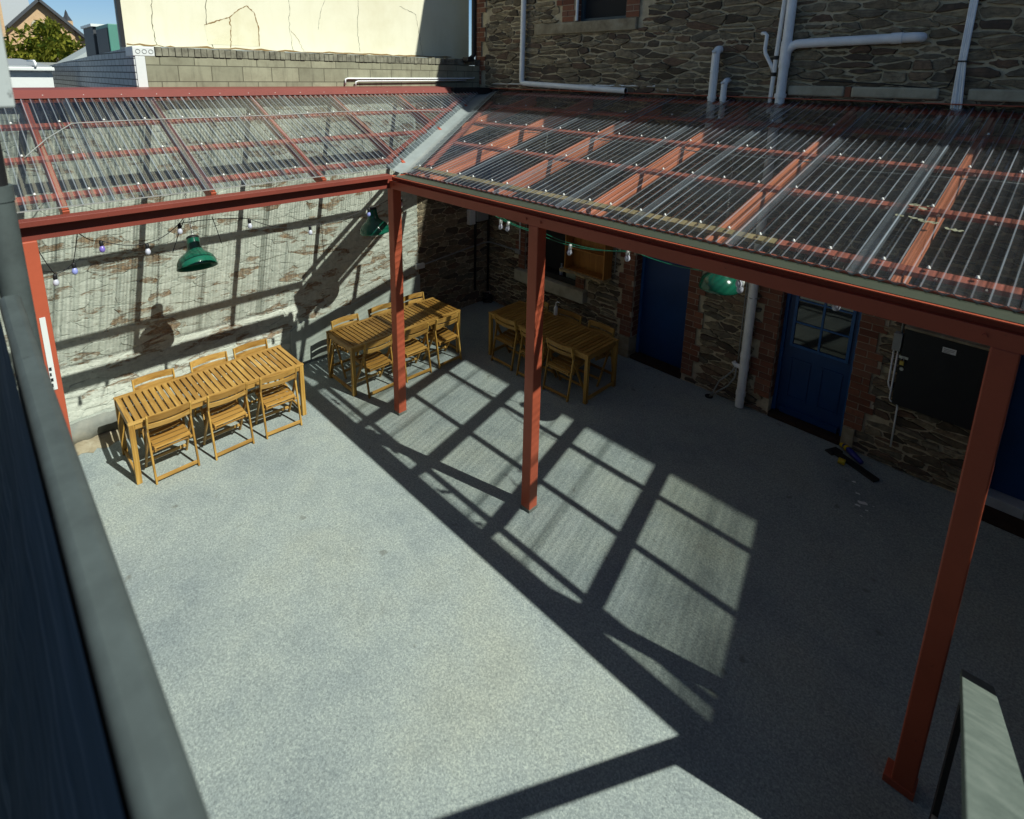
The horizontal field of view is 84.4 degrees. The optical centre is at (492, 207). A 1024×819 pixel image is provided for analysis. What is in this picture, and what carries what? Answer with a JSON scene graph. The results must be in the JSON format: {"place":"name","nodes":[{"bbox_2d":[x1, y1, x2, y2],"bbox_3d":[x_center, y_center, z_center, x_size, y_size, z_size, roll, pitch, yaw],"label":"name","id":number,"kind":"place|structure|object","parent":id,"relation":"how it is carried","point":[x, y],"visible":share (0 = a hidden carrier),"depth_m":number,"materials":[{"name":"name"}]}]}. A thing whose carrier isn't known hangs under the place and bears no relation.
{"place":"outdoors","nodes":[
{"label":"outdoors","id":0,"kind":"place"},
{"bbox_2d":[0,141,52,515],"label":"window frame","id":1,"kind":"object","parent":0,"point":[14,278],"visible":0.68,"depth_m":2.36,"materials":[{"name":"black paint"}]},
{"bbox_2d":[0,21,14,107],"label":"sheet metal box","id":2,"kind":"object","parent":1,"relation":"attached to","point":[6,96],"visible":1,"depth_m":1.55,"materials":[{"name":"white metal"}]},
{"bbox_2d":[7,58,54,87],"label":"white shed","id":3,"kind":"structure","parent":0,"point":[31,73],"depth_m":9.30,"materials":[{"name":"metal"}]},
{"bbox_2d":[0,0,84,57],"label":"church","id":4,"kind":"structure","parent":0,"point":[16,13],"depth_m":30.55,"materials":[{"name":"stone"}]},
{"bbox_2d":[14,46,86,70],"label":"roof","id":5,"kind":"structure","parent":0,"point":[80,53],"depth_m":14.59,"materials":[{"name":"grey plastic"}]},
{"bbox_2d":[49,515,130,818],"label":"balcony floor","id":6,"kind":"structure","parent":0,"point":[120,788],"depth_m":1.89,"materials":[{"name":"black"}]},
{"bbox_2d":[0,295,209,818],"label":"balcony railing","id":7,"kind":"object","parent":6,"relation":"on","point":[55,762],"visible":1,"depth_m":1.14,"materials":[{"name":"grey metal"}]},
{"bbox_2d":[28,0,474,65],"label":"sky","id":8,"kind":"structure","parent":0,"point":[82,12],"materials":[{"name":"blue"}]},
{"bbox_2d":[50,46,479,86],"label":"block parapet","id":9,"kind":"structure","parent":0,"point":[134,66],"depth_m":8.13,"materials":[{"name":"concrete"}]},
{"bbox_2d":[80,23,119,56],"bbox_3d":[-7.334,-2.972,10.714,0.370,0.970,2.150,-12,18,-42],"label":"rooftop unit","id":10,"kind":"object","parent":9,"relation":"on","point":[101,38],"visible":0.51,"depth_m":10.34,"materials":[{"name":"green paint"}]},
{"bbox_2d":[463,0,476,61],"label":"downpipe","id":11,"kind":"object","parent":9,"relation":"attached to","point":[473,34],"visible":1,"depth_m":10.18,"materials":[{"name":"black paint"}]},
{"bbox_2d":[114,0,468,65],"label":"cream building","id":12,"kind":"structure","parent":0,"point":[421,28],"depth_m":8.92,"materials":[{"name":"paint"}]},
{"bbox_2d":[523,301,549,344],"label":"folding chair","id":13,"kind":"object","parent":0,"point":[546,304],"visible":0.08,"depth_m":9.27,"materials":[{"name":"brown wood"}]},
{"bbox_2d":[79,301,1023,818],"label":"courtyard floor","id":14,"kind":"structure","parent":0,"point":[671,597],"depth_m":4.86,"materials":[{"name":"concrete"}]},
{"bbox_2d":[131,368,186,446],"bbox_3d":[-4.068,2.461,6.902,0.464,0.810,0.447,-11,17,-41],"label":"folding chair","id":15,"kind":"object","parent":14,"relation":"on","point":[150,376],"visible":0.29,"depth_m":6.93,"materials":[{"name":"brown wood"}]},
{"bbox_2d":[143,400,199,484],"bbox_3d":[-3.676,2.582,6.401,0.447,0.810,0.464,13,18,42],"label":"folding chair","id":16,"kind":"object","parent":14,"relation":"on","point":[148,432],"visible":1,"depth_m":6.33,"materials":[{"name":"brown wood"}]},
{"bbox_2d":[113,345,306,484],"bbox_3d":[-3.424,2.472,7.011,1.970,0.740,0.732,-12,18,-42],"label":"garden table","id":17,"kind":"object","parent":14,"relation":"on","point":[279,353],"visible":0.92,"depth_m":6.78,"materials":[{"name":"brown wood"}]},
{"bbox_2d":[189,351,239,425],"bbox_3d":[-3.608,2.362,7.352,0.464,0.810,0.447,-12,18,-44],"label":"folding chair","id":18,"kind":"object","parent":14,"relation":"on","point":[201,360],"visible":0.38,"depth_m":7.38,"materials":[{"name":"brown wood"}]},
{"bbox_2d":[202,382,254,460],"bbox_3d":[-3.217,2.495,6.800,0.447,0.810,0.464,13,18,42],"label":"folding chair","id":19,"kind":"object","parent":14,"relation":"on","point":[208,411],"visible":1,"depth_m":6.73,"materials":[{"name":"brown wood"}]},
{"bbox_2d":[0,95,489,455],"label":"boundary wall","id":20,"kind":"structure","parent":14,"relation":"on","point":[121,316],"depth_m":7.69,"materials":[{"name":"brick"}]},
{"bbox_2d":[415,193,521,269],"bbox_3d":[-0.516,0.209,10.472,2.010,1.550,0.795,-3,14,-17],"label":"wall conduit","id":21,"kind":"object","parent":20,"relation":"attached to","point":[422,264],"depth_m":10.49,"materials":[{"name":"grey plastic"}]},
{"bbox_2d":[467,209,488,224],"bbox_3d":[-0.286,0.156,10.800,0.460,0.290,0.124,-12,18,-42],"label":"junction box","id":22,"kind":"object","parent":20,"relation":"attached to","point":[473,216],"visible":0.65,"depth_m":10.70,"materials":[{"name":"plastic"}]},
{"bbox_2d":[474,131,490,292],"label":"black conduits","id":23,"kind":"object","parent":20,"relation":"attached to","point":[475,228],"visible":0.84,"depth_m":10.96,"materials":[{"name":"paint"}]},
{"bbox_2d":[232,338,279,409],"bbox_3d":[-3.225,2.280,7.722,0.464,0.810,0.447,-12,18,-43],"label":"folding chair","id":24,"kind":"object","parent":14,"relation":"on","point":[249,345],"visible":0.3,"depth_m":7.76,"materials":[{"name":"brown wood"}]},
{"bbox_2d":[255,366,302,438],"bbox_3d":[-2.759,2.409,7.193,0.464,0.810,0.447,-11,17,-40],"label":"folding chair","id":25,"kind":"object","parent":14,"relation":"on","point":[261,395],"visible":1,"depth_m":7.12,"materials":[{"name":"brown wood"}]},
{"bbox_2d":[330,313,369,378],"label":"folding chair","id":26,"kind":"object","parent":14,"relation":"on","point":[335,345],"visible":0.45,"depth_m":8.56,"materials":[{"name":"brown wood"}]},
{"bbox_2d":[355,334,393,398],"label":"folding chair","id":27,"kind":"object","parent":14,"relation":"on","point":[363,360],"visible":0.88,"depth_m":8.01,"materials":[{"name":"brown wood"}]},
{"bbox_2d":[368,302,392,361],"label":"folding chair","id":28,"kind":"object","parent":14,"relation":"on","point":[378,307],"visible":0.21,"depth_m":9.06,"materials":[{"name":"brown wood"}]},
{"bbox_2d":[326,297,460,396],"bbox_3d":[-1.485,2.090,8.757,1.970,0.740,0.732,-12,18,-42],"label":"garden table","id":29,"kind":"object","parent":14,"relation":"on","point":[375,328],"visible":0.83,"depth_m":8.43,"materials":[{"name":"brown wood"}]},
{"bbox_2d":[391,322,431,382],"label":"folding chair","id":30,"kind":"object","parent":14,"relation":"on","point":[417,343],"visible":0.68,"depth_m":8.46,"materials":[{"name":"brown wood"}]},
{"bbox_2d":[404,292,431,349],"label":"folding chair","id":31,"kind":"object","parent":14,"relation":"on","point":[414,295],"visible":0.25,"depth_m":9.58,"materials":[{"name":"brown wood"}]},
{"bbox_2d":[423,311,461,368],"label":"folding chair","id":32,"kind":"object","parent":14,"relation":"on","point":[434,336],"visible":0.95,"depth_m":8.84,"materials":[{"name":"brown wood"}]},
{"bbox_2d":[491,312,525,370],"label":"folding chair","id":33,"kind":"object","parent":14,"relation":"on","point":[512,342],"visible":0.84,"depth_m":8.79,"materials":[{"name":"brown wood"}]},
{"bbox_2d":[0,86,1023,801],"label":"pergola","id":34,"kind":"object","parent":14,"relation":"on","point":[998,328],"visible":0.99,"depth_m":5.29,"materials":[{"name":"red paint"}]},
{"bbox_2d":[39,317,57,389],"bbox_3d":[-3.725,1.231,4.738,0.039,0.660,0.006,-12,18,-42],"label":"post sign","id":35,"kind":"object","parent":34,"relation":"attached to","point":[46,342],"visible":0.84,"depth_m":4.73,"materials":[{"name":"white plastic"}]},
{"bbox_2d":[176,154,217,271],"bbox_3d":[-3.523,0.015,6.522,0.424,1.397,0.424,-6,-13,-42],"label":"pendant lamp","id":36,"kind":"object","parent":34,"relation":"hanging from","point":[196,256],"visible":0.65,"depth_m":6.37,"materials":[{"name":"green metal"}]},
{"bbox_2d":[39,198,402,285],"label":"string lights","id":37,"kind":"object","parent":34,"relation":"hanging from","point":[56,282],"visible":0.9,"depth_m":5.30,"materials":[{"name":"black paint"}]},
{"bbox_2d":[25,110,443,156],"bbox_3d":[-2.693,-1.054,7.185,0.524,0.269,5.278,12,17,40],"label":"roof cable","id":38,"kind":"object","parent":34,"relation":"on","point":[212,117],"visible":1,"depth_m":6.61,"materials":[{"name":"grey plastic"}]},
{"bbox_2d":[360,129,388,235],"bbox_3d":[-1.755,-0.361,7.943,0.424,1.475,0.424,-15,15,-42],"label":"pendant lamp","id":39,"kind":"object","parent":34,"relation":"hanging from","point":[374,224],"visible":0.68,"depth_m":7.94,"materials":[{"name":"green metal"}]},
{"bbox_2d":[495,216,839,310],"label":"string lights","id":40,"kind":"object","parent":34,"relation":"hanging from","point":[739,284],"visible":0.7,"depth_m":4.88,"materials":[{"name":"white plastic"}]},
{"bbox_2d":[698,149,738,294],"bbox_3d":[2.451,0.139,5.918,0.424,1.501,0.424,-12,18,-42],"label":"pendant lamp","id":41,"kind":"object","parent":34,"relation":"hanging from","point":[713,283],"visible":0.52,"depth_m":5.92,"materials":[{"name":"green metal"}]},
{"bbox_2d":[471,124,1023,184],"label":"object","id":42,"kind":"object","parent":34,"relation":"attached to","point":[764,158],"visible":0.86,"depth_m":5.49,"materials":[{"name":"grey plastic"}]},
{"bbox_2d":[895,204,963,231],"bbox_3d":[3.058,0.063,3.899,0.268,0.088,0.431,-6,15,-27],"label":"roof debris","id":43,"kind":"object","parent":34,"relation":"on","point":[933,222],"visible":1,"depth_m":3.90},
{"bbox_2d":[516,325,556,377],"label":"folding chair","id":44,"kind":"object","parent":14,"relation":"on","point":[544,344],"visible":0.53,"depth_m":8.44,"materials":[{"name":"brown wood"}]},
{"bbox_2d":[488,300,618,404],"bbox_3d":[0.872,2.144,8.652,0.732,0.740,1.970,-12,18,-42],"label":"garden table","id":45,"kind":"object","parent":14,"relation":"on","point":[587,344],"visible":0.81,"depth_m":8.26,"materials":[{"name":"brown wood"}]},
{"bbox_2d":[554,302,559,314],"bbox_3d":[1.006,1.589,8.918,0.068,0.221,0.082,-12,18,-42],"label":"pump bottle","id":46,"kind":"object","parent":45,"relation":"on","point":[555,310],"visible":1,"depth_m":8.90,"materials":[{"name":"grey plastic"}]},
{"bbox_2d":[544,308,581,368],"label":"folding chair","id":47,"kind":"object","parent":14,"relation":"on","point":[570,313],"visible":0.23,"depth_m":8.93,"materials":[{"name":"brown wood"}]},
{"bbox_2d":[542,337,584,401],"bbox_3d":[1.037,2.252,8.074,0.447,0.810,0.464,-12,18,-44],"label":"folding chair","id":48,"kind":"object","parent":14,"relation":"on","point":[561,357],"visible":0.97,"depth_m":8.00,"materials":[{"name":"brown wood"}]},
{"bbox_2d":[573,320,614,386],"bbox_3d":[1.524,2.169,8.457,0.447,0.810,0.464,-12,18,-43],"label":"folding chair","id":49,"kind":"object","parent":14,"relation":"on","point":[607,353],"visible":0.49,"depth_m":8.42,"materials":[{"name":"brown wood"}]},
{"bbox_2d":[705,367,736,398],"bbox_3d":[3.177,2.422,7.880,0.111,0.602,0.381,-12,18,-42],"label":"hose","id":50,"kind":"object","parent":14,"relation":"on","point":[709,396],"visible":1,"depth_m":7.88,"materials":[{"name":"grey rubber"}]},
{"bbox_2d":[825,443,879,482],"bbox_3d":[4.209,2.977,6.650,0.293,0.106,0.632,0,13,-4],"label":"floor scraper","id":51,"kind":"object","parent":14,"relation":"on","point":[843,459],"visible":1,"depth_m":6.66,"materials":[{"name":"black paint"}]},
{"bbox_2d":[852,481,873,523],"bbox_3d":[3.982,3.163,6.056,0.187,0.001,0.680,8,15,27],"label":"paint splash","id":52,"kind":"object","parent":14,"relation":"on","point":[861,502],"visible":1,"depth_m":6.04,"materials":[{"name":"white paint"}]},
{"bbox_2d":[929,669,1023,818],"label":"railing","id":53,"kind":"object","parent":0,"point":[992,785],"depth_m":1.80,"materials":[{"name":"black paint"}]},
{"label":"ground","id":54,"kind":"structure","parent":0,"visible":0},
{"bbox_2d":[3,16,84,62],"bbox_3d":[-13.624,-2.992,17.695,3.396,5.810,3.273,-12,18,-42],"label":"tree","id":55,"kind":"object","parent":54,"relation":"on","point":[55,44],"visible":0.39,"depth_m":16.88,"materials":[{"name":"green plant"}]},
{"bbox_2d":[476,0,1023,538],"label":"stone building","id":56,"kind":"structure","parent":54,"relation":"on","point":[820,368],"depth_m":7.16,"materials":[{"name":"stone"}]},
{"bbox_2d":[345,56,475,85],"bbox_3d":[-1.239,-4.222,9.225,0.148,4.371,2.844,13,18,42],"label":"conduit","id":57,"kind":"object","parent":56,"relation":"attached to","point":[404,80],"visible":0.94,"depth_m":9.41,"materials":[{"name":"white plastic"}]},
{"bbox_2d":[526,229,575,285],"bbox_3d":[1.173,0.641,10.143,0.420,1.200,1.200,-12,18,-42],"label":"window","id":58,"kind":"structure","parent":56,"relation":"in","point":[555,251],"depth_m":10.40,"materials":[{"name":"black glass"}]},
{"bbox_2d":[519,0,626,93],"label":"rain pipe","id":59,"kind":"object","parent":56,"relation":"attached to","point":[621,90],"visible":1,"depth_m":9.49,"materials":[{"name":"white plastic"}]},
{"bbox_2d":[493,83,668,91],"bbox_3d":[1.241,-1.974,9.185,0.024,0.095,3.581,-12,18,-42],"label":"conduit","id":60,"kind":"object","parent":56,"relation":"attached to","point":[579,84],"visible":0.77,"depth_m":8.77,"materials":[{"name":"white plastic"}]},
{"bbox_2d":[559,235,612,283],"bbox_3d":[1.511,0.717,9.221,0.312,0.822,0.870,-12,18,-42],"label":"wall cabinet","id":61,"kind":"object","parent":56,"relation":"attached to","point":[594,265],"depth_m":9.30,"materials":[{"name":"brown wood"}]},
{"bbox_2d":[581,0,626,20],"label":"window","id":62,"kind":"structure","parent":56,"relation":"in","point":[591,10],"depth_m":8.70,"materials":[{"name":"black glass"}]},
{"bbox_2d":[614,205,619,272],"bbox_3d":[1.964,0.495,8.914,0.020,1.140,0.030,-12,18,-42],"label":"conduit","id":63,"kind":"object","parent":56,"relation":"attached to","point":[616,252],"visible":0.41,"depth_m":8.98,"materials":[{"name":"grey plastic"}]},
{"bbox_2d":[635,255,689,367],"bbox_3d":[2.694,1.440,8.731,0.100,2.120,0.900,-12,18,-42],"label":"door","id":64,"kind":"structure","parent":56,"relation":"in","point":[664,287],"depth_m":8.79,"materials":[{"name":"blue paint"}]},
{"bbox_2d":[705,46,722,127],"bbox_3d":[2.887,-1.576,7.385,0.203,1.050,0.117,-12,18,-42],"label":"vent pipe","id":65,"kind":"object","parent":56,"relation":"attached to","point":[714,71],"visible":1,"depth_m":7.32,"materials":[{"name":"white plastic"}]},
{"bbox_2d":[718,78,731,118],"bbox_3d":[2.990,-1.355,7.327,0.200,0.648,0.089,-12,18,-42],"label":"vent pipe","id":66,"kind":"object","parent":56,"relation":"attached to","point":[723,91],"visible":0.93,"depth_m":7.26,"materials":[{"name":"white plastic"}]},
{"bbox_2d":[732,112,778,407],"bbox_3d":[3.392,0.782,7.359,0.147,4.000,0.256,-12,18,-42],"label":"downpipe","id":67,"kind":"object","parent":56,"relation":"attached to","point":[748,326],"visible":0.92,"depth_m":7.44,"materials":[{"name":"white plastic"}]},
{"bbox_2d":[761,0,786,113],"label":"waste pipe","id":68,"kind":"object","parent":56,"relation":"attached to","point":[773,67],"visible":0.99,"depth_m":6.84,"materials":[{"name":"white plastic"}]},
{"bbox_2d":[771,293,861,435],"bbox_3d":[4.133,1.819,7.181,0.120,2.120,0.875,-12,18,-42],"label":"door","id":69,"kind":"structure","parent":56,"relation":"in","point":[818,342],"depth_m":7.20,"materials":[{"name":"blue paint"}]},
{"bbox_2d":[773,0,926,122],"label":"soil stack","id":70,"kind":"object","parent":56,"relation":"attached to","point":[789,46],"visible":0.98,"depth_m":6.53,"materials":[{"name":"white plastic"}]},
{"bbox_2d":[789,62,957,88],"bbox_3d":[4.093,-1.452,6.207,0.026,0.272,1.589,-12,18,-42],"label":"cable","id":71,"kind":"object","parent":56,"relation":"attached to","point":[884,83],"visible":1,"depth_m":6.07,"materials":[{"name":"black paint"}]},
{"bbox_2d":[887,279,912,446],"bbox_3d":[4.565,1.779,6.360,0.090,2.020,0.163,-12,18,-42],"label":"conduit","id":72,"kind":"object","parent":56,"relation":"attached to","point":[898,338],"visible":0.97,"depth_m":6.37,"materials":[{"name":"grey plastic"}]},
{"bbox_2d":[891,324,989,430],"bbox_3d":[4.844,1.830,6.068,0.145,0.950,0.815,-12,18,-42],"label":"meter board","id":73,"kind":"object","parent":56,"relation":"attached to","point":[939,376],"visible":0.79,"depth_m":6.05,"materials":[{"name":"black paint"}]},
{"bbox_2d":[892,329,988,430],"bbox_3d":[4.830,1.848,6.056,0.048,0.910,0.790,-12,18,-42],"label":"door","id":74,"kind":"structure","parent":73,"relation":"in","point":[941,379],"depth_m":6.06,"materials":[{"name":"black paint"}]},
{"bbox_2d":[945,0,978,132],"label":"downpipe","id":75,"kind":"object","parent":56,"relation":"attached to","point":[958,91],"visible":0.71,"depth_m":5.59,"materials":[{"name":"white plastic"}]},
{"bbox_2d":[989,355,1023,500],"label":"door","id":76,"kind":"structure","parent":56,"relation":"in","point":[1008,475],"depth_m":5.93,"materials":[{"name":"blue paint"}]}
]}

